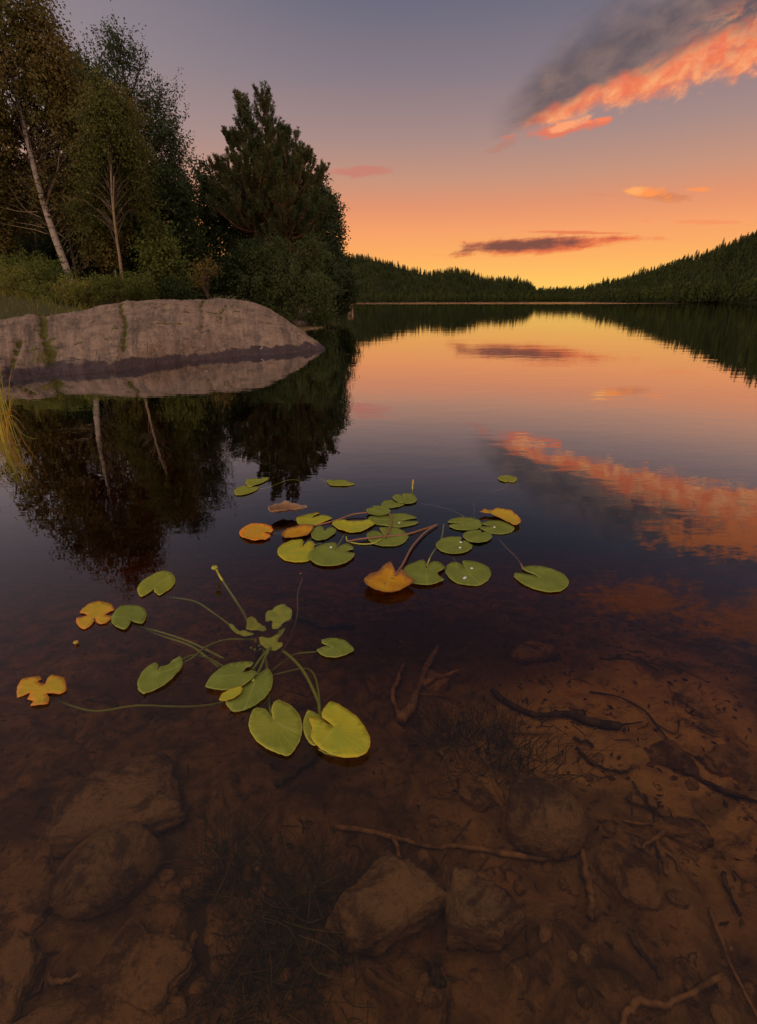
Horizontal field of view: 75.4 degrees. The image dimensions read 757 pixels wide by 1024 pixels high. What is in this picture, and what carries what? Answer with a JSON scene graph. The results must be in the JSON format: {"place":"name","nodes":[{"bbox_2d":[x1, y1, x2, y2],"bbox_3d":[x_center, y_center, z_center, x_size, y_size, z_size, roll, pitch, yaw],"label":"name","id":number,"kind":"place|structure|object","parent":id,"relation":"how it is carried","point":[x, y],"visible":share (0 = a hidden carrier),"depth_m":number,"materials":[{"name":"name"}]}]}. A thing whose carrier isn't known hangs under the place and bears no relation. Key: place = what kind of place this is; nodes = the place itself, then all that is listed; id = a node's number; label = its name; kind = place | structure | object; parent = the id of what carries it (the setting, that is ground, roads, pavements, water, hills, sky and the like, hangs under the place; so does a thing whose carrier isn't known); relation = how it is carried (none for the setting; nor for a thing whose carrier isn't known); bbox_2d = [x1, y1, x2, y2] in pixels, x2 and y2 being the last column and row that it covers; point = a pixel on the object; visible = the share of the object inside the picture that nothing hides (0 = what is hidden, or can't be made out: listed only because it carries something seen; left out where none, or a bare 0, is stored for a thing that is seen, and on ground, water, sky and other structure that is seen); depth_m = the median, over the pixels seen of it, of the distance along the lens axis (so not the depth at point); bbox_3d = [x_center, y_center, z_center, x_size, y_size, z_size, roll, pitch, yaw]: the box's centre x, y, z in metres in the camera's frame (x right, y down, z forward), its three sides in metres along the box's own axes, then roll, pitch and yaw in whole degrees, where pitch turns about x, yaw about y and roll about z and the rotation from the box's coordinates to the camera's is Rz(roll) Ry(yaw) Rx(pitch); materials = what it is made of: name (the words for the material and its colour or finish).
{"place":"outdoors","nodes":[
{"label":"outdoors","id":0,"kind":"place"},
{"bbox_2d":[0,282,756,1023],"bbox_3d":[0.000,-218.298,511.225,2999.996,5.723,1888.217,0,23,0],"label":"lake bed","id":1,"kind":"object","parent":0,"point":[68,550],"visible":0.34,"depth_m":2.13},
{"bbox_2d":[0,14,40,271],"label":"birch tree","id":2,"kind":"object","parent":1,"relation":"on","point":[8,242],"visible":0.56,"depth_m":15.94,"materials":[{"name":"green plant"}]},
{"bbox_2d":[0,257,43,296],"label":"shrub","id":3,"kind":"object","parent":1,"relation":"on","point":[19,272],"visible":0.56,"depth_m":13.85,"materials":[{"name":"green plant"}]},
{"bbox_2d":[0,929,46,1023],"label":"sunken stone","id":4,"kind":"object","parent":1,"relation":"on","point":[23,959],"visible":0.93,"depth_m":1.12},
{"bbox_2d":[0,855,55,935],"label":"sunken stone","id":5,"kind":"object","parent":1,"relation":"on","point":[24,902],"visible":0.79,"depth_m":1.28,"materials":[{"name":"stone"}]},
{"bbox_2d":[0,245,55,285],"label":"shrub","id":6,"kind":"object","parent":1,"relation":"on","point":[6,260],"visible":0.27,"depth_m":15.62,"materials":[{"name":"green plant"}]},
{"bbox_2d":[0,831,64,875],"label":"sunken stone","id":7,"kind":"object","parent":1,"relation":"on","point":[41,846],"visible":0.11,"depth_m":1.39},
{"bbox_2d":[13,279,76,305],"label":"shrub","id":8,"kind":"object","parent":1,"relation":"on","point":[40,290],"visible":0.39,"depth_m":13.84,"materials":[{"name":"green plant"}]},
{"bbox_2d":[15,251,83,293],"bbox_3d":[-10.015,-7.006,14.911,1.974,1.606,1.752,11,26,24],"label":"shrub","id":9,"kind":"object","parent":1,"relation":"on","point":[46,275],"visible":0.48,"depth_m":14.49,"materials":[{"name":"green plant"}]},
{"bbox_2d":[0,191,113,283],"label":"alder tree","id":10,"kind":"object","parent":1,"relation":"on","point":[46,246],"visible":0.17,"depth_m":19.66,"materials":[{"name":"green plant"}]},
{"bbox_2d":[0,280,124,318],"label":"bank grass","id":11,"kind":"structure","parent":1,"relation":"on","point":[49,303],"depth_m":13.22,"materials":[{"name":"green plant"}]},
{"bbox_2d":[46,970,81,985],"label":"sunken stick","id":12,"kind":"object","parent":1,"relation":"on","point":[53,981],"visible":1,"depth_m":1.11,"materials":[{"name":"brown wood"}]},
{"bbox_2d":[43,272,108,306],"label":"shrub","id":13,"kind":"object","parent":1,"relation":"on","point":[68,285],"visible":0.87,"depth_m":14.02,"materials":[{"name":"green plant"}]},
{"bbox_2d":[13,153,139,281],"bbox_3d":[-9.976,-9.547,16.550,3.428,4.358,3.734,-21,31,-39],"label":"birch tree","id":14,"kind":"object","parent":1,"relation":"on","point":[61,215],"visible":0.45,"depth_m":15.96,"materials":[{"name":"green plant"}]},
{"bbox_2d":[0,0,156,287],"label":"birch tree","id":15,"kind":"object","parent":1,"relation":"on","point":[44,77],"visible":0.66,"depth_m":14.28,"materials":[{"name":"green plant"}]},
{"bbox_2d":[40,41,129,280],"bbox_3d":[-11.447,-13.196,19.362,4.204,8.255,3.835,-9,25,-20],"label":"birch tree","id":16,"kind":"object","parent":1,"relation":"on","point":[85,60],"visible":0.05,"depth_m":17.75,"materials":[{"name":"green plant"}]},
{"bbox_2d":[13,987,188,1023],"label":"sunken stone","id":17,"kind":"object","parent":1,"relation":"on","point":[90,1005],"visible":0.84,"depth_m":1.06,"materials":[{"name":"stone"}]},
{"bbox_2d":[48,821,165,921],"bbox_3d":[-0.741,0.980,1.328,0.231,0.177,0.239,13,26,27],"label":"sunken stone","id":18,"kind":"object","parent":1,"relation":"on","point":[104,871],"visible":0.99,"depth_m":1.28,"materials":[{"name":"stone"}]},
{"bbox_2d":[78,266,139,303],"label":"shrub","id":19,"kind":"object","parent":1,"relation":"on","point":[112,289],"visible":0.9,"depth_m":14.39,"materials":[{"name":"green plant"}]},
{"bbox_2d":[59,172,162,287],"bbox_3d":[-11.192,-11.972,21.023,6.112,5.209,3.982,0,23,0],"label":"alder tree","id":20,"kind":"object","parent":1,"relation":"on","point":[128,263],"visible":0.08,"depth_m":20.69,"materials":[{"name":"green plant"}]},
{"bbox_2d":[52,56,179,301],"bbox_3d":[-8.149,-9.226,14.738,3.898,6.342,3.328,0,23,0],"label":"birch tree","id":21,"kind":"object","parent":1,"relation":"on","point":[115,147],"visible":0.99,"depth_m":14.24,"materials":[{"name":"green plant"}]},
{"bbox_2d":[45,752,187,859],"bbox_3d":[-0.808,0.911,1.524,0.363,0.190,0.325,-13,26,-27],"label":"sunken stone","id":22,"kind":"object","parent":1,"relation":"on","point":[143,790],"visible":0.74,"depth_m":1.46,"materials":[{"name":"stone"}]},
{"bbox_2d":[113,267,160,300],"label":"shrub","id":23,"kind":"object","parent":1,"relation":"on","point":[143,287],"visible":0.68,"depth_m":15.36,"materials":[{"name":"green plant"}]},
{"bbox_2d":[84,921,195,1016],"bbox_3d":[-0.548,1.079,1.148,0.220,0.091,0.158,7,24,17],"label":"sunken stone","id":24,"kind":"object","parent":1,"relation":"on","point":[136,956],"visible":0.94,"depth_m":1.12,"materials":[{"name":"stone"}]},
{"bbox_2d":[80,0,204,278],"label":"aspen tree","id":25,"kind":"object","parent":1,"relation":"on","point":[162,133],"visible":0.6,"depth_m":19.01,"materials":[{"name":"green plant"}]},
{"bbox_2d":[115,204,199,300],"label":"alder tree","id":26,"kind":"object","parent":1,"relation":"on","point":[159,254],"visible":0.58,"depth_m":16.19,"materials":[{"name":"green plant"}]},
{"bbox_2d":[0,298,324,382],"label":"granite outcrop","id":27,"kind":"object","parent":1,"relation":"on","point":[125,335],"visible":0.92,"depth_m":9.84,"materials":[{"name":"grey stone"}]},
{"bbox_2d":[121,156,212,298],"bbox_3d":[-8.745,-11.396,20.112,3.736,5.254,3.307,0,23,0],"label":"alder tree","id":28,"kind":"object","parent":1,"relation":"on","point":[178,197],"visible":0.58,"depth_m":19.54,"materials":[{"name":"green plant"}]},
{"bbox_2d":[153,271,205,299],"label":"shrub","id":29,"kind":"object","parent":1,"relation":"on","point":[173,290],"visible":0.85,"depth_m":16.10,"materials":[{"name":"green plant"}]},
{"bbox_2d":[187,976,207,994],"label":"pebble","id":30,"kind":"object","parent":1,"relation":"on","point":[194,988],"visible":0.77,"depth_m":1.13,"materials":[{"name":"stone"}]},
{"bbox_2d":[186,243,226,298],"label":"sapling","id":31,"kind":"object","parent":1,"relation":"on","point":[202,273],"visible":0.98,"depth_m":16.15,"materials":[{"name":"green plant"}]},
{"bbox_2d":[183,153,249,299],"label":"alder tree","id":32,"kind":"object","parent":1,"relation":"on","point":[214,223],"visible":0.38,"depth_m":22.50,"materials":[{"name":"green plant"}]},
{"bbox_2d":[188,233,291,308],"bbox_3d":[-6.625,-10.494,21.945,5.514,3.533,3.699,0,23,0],"label":"alder bush","id":33,"kind":"object","parent":1,"relation":"on","point":[241,257],"visible":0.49,"depth_m":21.41,"materials":[{"name":"green plant"}]},
{"bbox_2d":[122,784,394,995],"bbox_3d":[-0.335,0.977,1.343,0.671,0.138,0.496,-4,24,-9],"label":"water weed","id":34,"kind":"object","parent":1,"relation":"on","point":[229,857],"visible":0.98,"depth_m":1.36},
{"bbox_2d":[199,89,319,253],"bbox_3d":[-5.841,-13.786,22.974,4.952,9.561,5.430,19,29,37],"label":"pine tree","id":35,"kind":"object","parent":1,"relation":"on","point":[234,138],"visible":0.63,"depth_m":21.41,"materials":[{"name":"green plant"}]},
{"bbox_2d":[151,864,373,1023],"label":"water weed","id":36,"kind":"object","parent":1,"relation":"on","point":[250,981],"visible":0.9,"depth_m":1.12,"materials":[{"name":"plant"}]},
{"bbox_2d":[192,854,335,1023],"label":"water weed","id":37,"kind":"object","parent":1,"relation":"on","point":[265,936],"visible":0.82,"depth_m":1.20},
{"bbox_2d":[178,776,365,1023],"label":"water weed","id":38,"kind":"object","parent":1,"relation":"on","point":[294,882],"visible":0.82,"depth_m":1.34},
{"bbox_2d":[214,80,337,240],"bbox_3d":[-4.849,-14.399,23.738,5.734,10.086,6.076,0,23,0],"label":"pine tree","id":39,"kind":"object","parent":1,"relation":"on","point":[263,99],"visible":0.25,"depth_m":21.76,"materials":[{"name":"green plant"}]},
{"bbox_2d":[223,229,342,327],"bbox_3d":[-4.191,-10.089,22.038,5.456,4.682,3.959,0,23,0],"label":"willow bush","id":40,"kind":"object","parent":1,"relation":"on","point":[306,287],"visible":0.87,"depth_m":21.43,"materials":[{"name":"green plant"}]},
{"bbox_2d":[246,130,327,322],"bbox_3d":[-4.131,-12.870,23.010,3.744,7.850,4.362,-11,26,-25],"label":"pine tree","id":41,"kind":"object","parent":1,"relation":"on","point":[276,205],"visible":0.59,"depth_m":21.76,"materials":[{"name":"green plant"}]},
{"bbox_2d":[273,747,320,787],"bbox_3d":[-0.270,0.872,1.673,0.192,0.037,0.037,-21,31,-39],"label":"sunken stick","id":42,"kind":"object","parent":1,"relation":"on","point":[297,768],"visible":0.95,"depth_m":1.66,"materials":[{"name":"brown wood"}]},
{"bbox_2d":[293,165,351,306],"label":"alder tree","id":43,"kind":"object","parent":1,"relation":"on","point":[331,225],"visible":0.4,"depth_m":24.18,"materials":[{"name":"green plant"}]},
{"bbox_2d":[292,610,353,628],"bbox_3d":[-0.342,0.631,2.819,0.436,0.091,0.084,12,26,27],"label":"sunken stick","id":44,"kind":"object","parent":1,"relation":"on","point":[311,620],"visible":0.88,"depth_m":2.79,"materials":[{"name":"brown wood"}]},
{"bbox_2d":[232,818,426,1023],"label":"water weed","id":45,"kind":"object","parent":1,"relation":"on","point":[339,942],"visible":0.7,"depth_m":1.20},
{"bbox_2d":[329,249,363,321],"bbox_3d":[-2.305,-12.216,27.420,2.702,5.106,2.591,-9,25,-21],"label":"alder bush","id":46,"kind":"object","parent":1,"relation":"on","point":[345,308],"visible":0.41,"depth_m":27.05,"materials":[{"name":"green plant"}]},
{"bbox_2d":[0,582,756,1023],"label":"leaf litter","id":47,"kind":"object","parent":1,"relation":"on","point":[520,878],"visible":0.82,"depth_m":1.84,"materials":[{"name":"plant"}]},
{"bbox_2d":[324,850,445,956],"bbox_3d":[0.030,1.014,1.228,0.220,0.159,0.262,21,31,40],"label":"sunken stone","id":48,"kind":"object","parent":1,"relation":"on","point":[388,894],"visible":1,"depth_m":1.20,"materials":[{"name":"stone"}]},
{"bbox_2d":[390,645,459,724],"bbox_3d":[0.205,0.738,2.139,0.312,0.118,0.524,0,23,0],"label":"sunken stick","id":49,"kind":"object","parent":1,"relation":"on","point":[404,713],"visible":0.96,"depth_m":2.08,"materials":[{"name":"brown wood"}]},
{"bbox_2d":[422,985,443,1007],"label":"pebble","id":50,"kind":"object","parent":1,"relation":"on","point":[433,995],"visible":0.99,"depth_m":1.09,"materials":[{"name":"stone"}]},
{"bbox_2d":[422,669,449,693],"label":"sunken stone","id":51,"kind":"object","parent":1,"relation":"on","point":[441,685],"visible":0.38,"depth_m":2.13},
{"bbox_2d":[427,961,446,988],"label":"pebble","id":52,"kind":"object","parent":1,"relation":"on","point":[438,980],"visible":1,"depth_m":1.13,"materials":[{"name":"brown stone"}]},
{"bbox_2d":[334,823,546,861],"bbox_3d":[0.171,0.969,1.440,0.617,0.046,0.033,4,24,9],"label":"sunken stick","id":53,"kind":"object","parent":1,"relation":"on","point":[487,849],"visible":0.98,"depth_m":1.44,"materials":[{"name":"brown wood"}]},
{"bbox_2d":[365,661,544,780],"bbox_3d":[0.304,0.823,1.823,0.690,0.168,0.523,11,25,23],"label":"water weed","id":54,"kind":"object","parent":1,"relation":"on","point":[457,722],"visible":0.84,"depth_m":1.84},
{"bbox_2d":[455,778,495,812],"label":"sunken stone","id":55,"kind":"object","parent":1,"relation":"on","point":[471,795],"visible":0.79,"depth_m":1.58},
{"bbox_2d":[442,865,525,952],"bbox_3d":[0.259,0.997,1.221,0.197,0.182,0.154,0,23,0],"label":"sunken stone","id":56,"kind":"object","parent":1,"relation":"on","point":[482,915],"visible":1,"depth_m":1.16,"materials":[{"name":"stone"}]},
{"bbox_2d":[357,662,639,883],"bbox_3d":[0.404,0.839,1.711,0.963,0.224,0.878,0,23,0],"label":"water weed","id":57,"kind":"object","parent":1,"relation":"on","point":[503,746],"visible":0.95,"depth_m":1.74,"materials":[{"name":"plant"}]},
{"bbox_2d":[511,639,560,665],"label":"sunken stone","id":58,"kind":"object","parent":1,"relation":"on","point":[529,652],"visible":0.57,"depth_m":2.39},
{"bbox_2d":[538,920,552,943],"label":"pebble","id":59,"kind":"object","parent":1,"relation":"on","point":[545,932],"visible":1,"depth_m":1.20,"materials":[{"name":"stone"}]},
{"bbox_2d":[506,777,587,862],"bbox_3d":[0.494,0.931,1.464,0.234,0.214,0.214,15,27,31],"label":"sunken stone","id":60,"kind":"object","parent":1,"relation":"on","point":[546,818],"visible":0.97,"depth_m":1.40,"materials":[{"name":"stone"}]},
{"bbox_2d":[490,687,642,729],"bbox_3d":[0.734,0.805,1.959,0.588,0.089,0.139,9,25,21],"label":"sunken stick","id":61,"kind":"object","parent":1,"relation":"on","point":[596,722],"visible":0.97,"depth_m":1.92,"materials":[{"name":"brown wood"}]},
{"bbox_2d":[576,985,592,1008],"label":"pebble","id":62,"kind":"object","parent":1,"relation":"on","point":[584,997],"visible":1,"depth_m":1.10,"materials":[{"name":"stone"}]},
{"bbox_2d":[580,848,595,920],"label":"sunken stick","id":63,"kind":"object","parent":1,"relation":"on","point":[590,891],"visible":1,"depth_m":1.30,"materials":[{"name":"brown wood"}]},
{"bbox_2d":[579,943,600,968],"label":"pebble","id":64,"kind":"object","parent":1,"relation":"on","point":[589,952],"visible":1,"depth_m":1.16,"materials":[{"name":"stone"}]},
{"bbox_2d":[594,834,662,910],"bbox_3d":[0.695,1.017,1.372,0.183,0.106,0.195,18,29,36],"label":"sunken stone","id":65,"kind":"object","parent":1,"relation":"on","point":[629,872],"visible":0.94,"depth_m":1.34,"materials":[{"name":"stone"}]},
{"bbox_2d":[589,691,680,738],"bbox_3d":[1.069,0.812,1.957,0.179,0.073,0.418,-9,25,-21],"label":"sunken stick","id":66,"kind":"object","parent":1,"relation":"on","point":[655,723],"visible":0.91,"depth_m":1.92,"materials":[{"name":"brown wood"}]},
{"bbox_2d":[627,929,663,979],"bbox_3d":[0.624,1.042,1.154,0.022,0.018,0.104,-8,25,-17],"label":"sunken stick","id":67,"kind":"object","parent":1,"relation":"on","point":[636,945],"visible":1,"depth_m":1.15,"materials":[{"name":"brown wood"}]},
{"bbox_2d":[622,816,693,876],"bbox_3d":[0.859,0.963,1.422,0.231,0.051,0.195,0,23,0],"label":"sunken stick","id":68,"kind":"object","parent":1,"relation":"on","point":[662,851],"visible":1,"depth_m":1.40,"materials":[{"name":"brown wood"}]},
{"bbox_2d":[618,973,720,1023],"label":"sunken stick","id":69,"kind":"object","parent":1,"relation":"on","point":[636,1002],"visible":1,"depth_m":1.08,"materials":[{"name":"brown wood"}]},
{"bbox_2d":[646,739,699,774],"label":"sunken stone","id":70,"kind":"object","parent":1,"relation":"on","point":[673,756],"visible":0.85,"depth_m":1.72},
{"bbox_2d":[665,889,689,909],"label":"pebble","id":71,"kind":"object","parent":1,"relation":"on","point":[678,898],"visible":1,"depth_m":1.27,"materials":[{"name":"stone"}]},
{"bbox_2d":[649,815,713,854],"bbox_3d":[0.914,0.986,1.484,0.183,0.085,0.109,3,23,7],"label":"sunken stone","id":72,"kind":"object","parent":1,"relation":"on","point":[691,833],"visible":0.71,"depth_m":1.46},
{"bbox_2d":[673,957,690,976],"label":"pebble","id":73,"kind":"object","parent":1,"relation":"on","point":[681,967],"visible":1,"depth_m":1.15,"materials":[{"name":"stone"}]},
{"bbox_2d":[682,768,756,803],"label":"sunken stick","id":74,"kind":"object","parent":1,"relation":"on","point":[692,773],"visible":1,"depth_m":1.61,"materials":[{"name":"brown wood"}]},
{"bbox_2d":[709,1002,735,1023],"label":"pebble","id":75,"kind":"object","parent":1,"relation":"on","point":[721,1014],"visible":1,"depth_m":1.06,"materials":[{"name":"stone"}]},
{"bbox_2d":[715,972,732,1000],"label":"pebble","id":76,"kind":"object","parent":1,"relation":"on","point":[723,985],"visible":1,"depth_m":1.10,"materials":[{"name":"stone"}]},
{"bbox_2d":[700,741,756,786],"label":"sunken stone","id":77,"kind":"object","parent":1,"relation":"on","point":[735,762],"visible":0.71,"depth_m":1.69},
{"bbox_2d":[720,871,741,916],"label":"sunken stick","id":78,"kind":"object","parent":1,"relation":"on","point":[723,874],"visible":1,"depth_m":1.31,"materials":[{"name":"brown wood"}]},
{"bbox_2d":[709,906,756,1017],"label":"sunken stick","id":79,"kind":"object","parent":1,"relation":"on","point":[715,925],"visible":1,"depth_m":1.16,"materials":[{"name":"brown wood"}]},
{"bbox_2d":[742,980,756,1004],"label":"pebble","id":80,"kind":"object","parent":1,"relation":"on","point":[750,987],"visible":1,"depth_m":1.10,"materials":[{"name":"stone"}]},
{"bbox_2d":[0,302,756,496],"bbox_3d":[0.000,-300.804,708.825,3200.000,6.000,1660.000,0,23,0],"label":"lake water","id":81,"kind":"structure","parent":0,"point":[666,391],"depth_m":5.96,"materials":[{"name":"liquid"}]},
{"bbox_2d":[0,363,25,442],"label":"reed clump","id":82,"kind":"object","parent":81,"relation":"in","point":[6,421],"visible":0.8,"depth_m":4.29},
{"bbox_2d":[17,565,369,757],"bbox_3d":[-0.585,0.622,1.810,1.126,0.517,1.010,0,23,0],"label":"water lily plant","id":83,"kind":"object","parent":81,"relation":"in","point":[335,729],"visible":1,"depth_m":1.53,"materials":[{"name":"green plant"}]},
{"bbox_2d":[239,523,281,539],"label":"lily pad","id":84,"kind":"object","parent":81,"relation":"on","point":[254,531],"visible":1,"depth_m":2.53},
{"bbox_2d":[268,500,306,512],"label":"lily pad","id":85,"kind":"object","parent":81,"relation":"on","point":[285,506],"visible":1,"depth_m":2.73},
{"bbox_2d":[277,539,314,561],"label":"lily pad","id":86,"kind":"object","parent":81,"relation":"on","point":[296,550],"visible":1,"depth_m":2.34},
{"bbox_2d":[282,524,313,537],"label":"lily pad","id":87,"kind":"object","parent":81,"relation":"on","point":[300,530],"visible":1,"depth_m":2.53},
{"bbox_2d":[311,526,335,539],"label":"lily pad","id":88,"kind":"object","parent":81,"relation":"on","point":[318,533],"visible":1,"depth_m":2.52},
{"bbox_2d":[296,512,366,525],"bbox_3d":[-0.268,0.018,2.715,0.385,0.029,0.160,-11,26,-24],"label":"lily pad","id":89,"kind":"object","parent":81,"relation":"on","point":[310,520],"visible":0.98,"depth_m":2.67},
{"bbox_2d":[310,534,354,565],"bbox_3d":[-0.219,0.180,2.386,0.214,0.049,0.400,0,23,0],"label":"lily pad","id":90,"kind":"object","parent":81,"relation":"on","point":[328,554],"visible":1,"depth_m":2.30,"materials":[{"name":"plant"}]},
{"bbox_2d":[332,519,374,532],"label":"lily pad","id":91,"kind":"object","parent":81,"relation":"on","point":[350,526],"visible":1,"depth_m":2.60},
{"bbox_2d":[366,505,391,537],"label":"lily pad","id":92,"kind":"object","parent":81,"relation":"on","point":[379,510],"visible":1,"depth_m":2.75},
{"bbox_2d":[346,525,437,545],"bbox_3d":[0.086,0.119,2.487,0.502,0.024,0.222,-4,24,-9],"label":"lily pad","id":93,"kind":"object","parent":81,"relation":"on","point":[395,536],"visible":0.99,"depth_m":2.47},
{"bbox_2d":[368,513,418,527],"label":"lily pad","id":94,"kind":"object","parent":81,"relation":"on","point":[398,520],"visible":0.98,"depth_m":2.67,"materials":[{"name":"plant"}]},
{"bbox_2d":[364,524,437,591],"bbox_3d":[0.189,0.198,2.267,0.194,0.033,0.747,14,27,29],"label":"lily pad","id":95,"kind":"object","parent":81,"relation":"on","point":[386,577],"visible":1,"depth_m":2.08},
{"bbox_2d":[404,524,444,584],"bbox_3d":[0.238,0.185,2.380,0.184,0.048,0.711,4,24,9],"label":"lily pad","id":96,"kind":"object","parent":81,"relation":"on","point":[419,572],"visible":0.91,"depth_m":2.15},
{"bbox_2d":[421,501,481,529],"bbox_3d":[0.426,0.014,2.802,0.340,0.062,0.540,0,23,0],"label":"lily pad","id":97,"kind":"object","parent":81,"relation":"on","point":[465,523],"visible":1,"depth_m":2.63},
{"bbox_2d":[436,536,471,561],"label":"lily pad","id":98,"kind":"object","parent":81,"relation":"on","point":[453,545],"visible":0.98,"depth_m":2.39,"materials":[{"name":"plant"}]},
{"bbox_2d":[445,560,490,585],"bbox_3d":[0.394,0.264,2.150,0.200,0.008,0.216,0,23,0],"label":"lily pad","id":99,"kind":"object","parent":81,"relation":"on","point":[472,573],"visible":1,"depth_m":2.15,"materials":[{"name":"plant"}]},
{"bbox_2d":[463,530,491,542],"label":"lily pad","id":100,"kind":"object","parent":81,"relation":"on","point":[477,536],"visible":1,"depth_m":2.47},
{"bbox_2d":[480,520,514,533],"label":"lily pad","id":101,"kind":"object","parent":81,"relation":"on","point":[498,527],"visible":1,"depth_m":2.58,"materials":[{"name":"plant"}]},
{"bbox_2d":[480,508,520,524],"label":"lily pad","id":102,"kind":"object","parent":81,"relation":"on","point":[510,516],"visible":1,"depth_m":2.71,"materials":[{"name":"plant"}]},
{"bbox_2d":[495,535,568,591],"bbox_3d":[0.633,0.235,2.282,0.218,0.053,0.615,-9,25,-19],"label":"lily pad","id":103,"kind":"object","parent":81,"relation":"on","point":[545,579],"visible":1,"depth_m":2.11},
{"bbox_2d":[3,0,756,290],"label":"sky","id":104,"kind":"structure","parent":0,"point":[546,143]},
{"bbox_2d":[45,252,756,303],"bbox_3d":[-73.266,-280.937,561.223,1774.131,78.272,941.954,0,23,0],"label":"hills","id":105,"kind":"structure","parent":0,"point":[377,274],"depth_m":739.73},
{"bbox_2d":[212,231,756,301],"bbox_3d":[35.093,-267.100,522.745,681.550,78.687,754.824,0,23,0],"label":"spruce forest","id":106,"kind":"object","parent":105,"relation":"on","point":[644,279],"visible":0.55,"depth_m":702.04,"materials":[{"name":"plant"}]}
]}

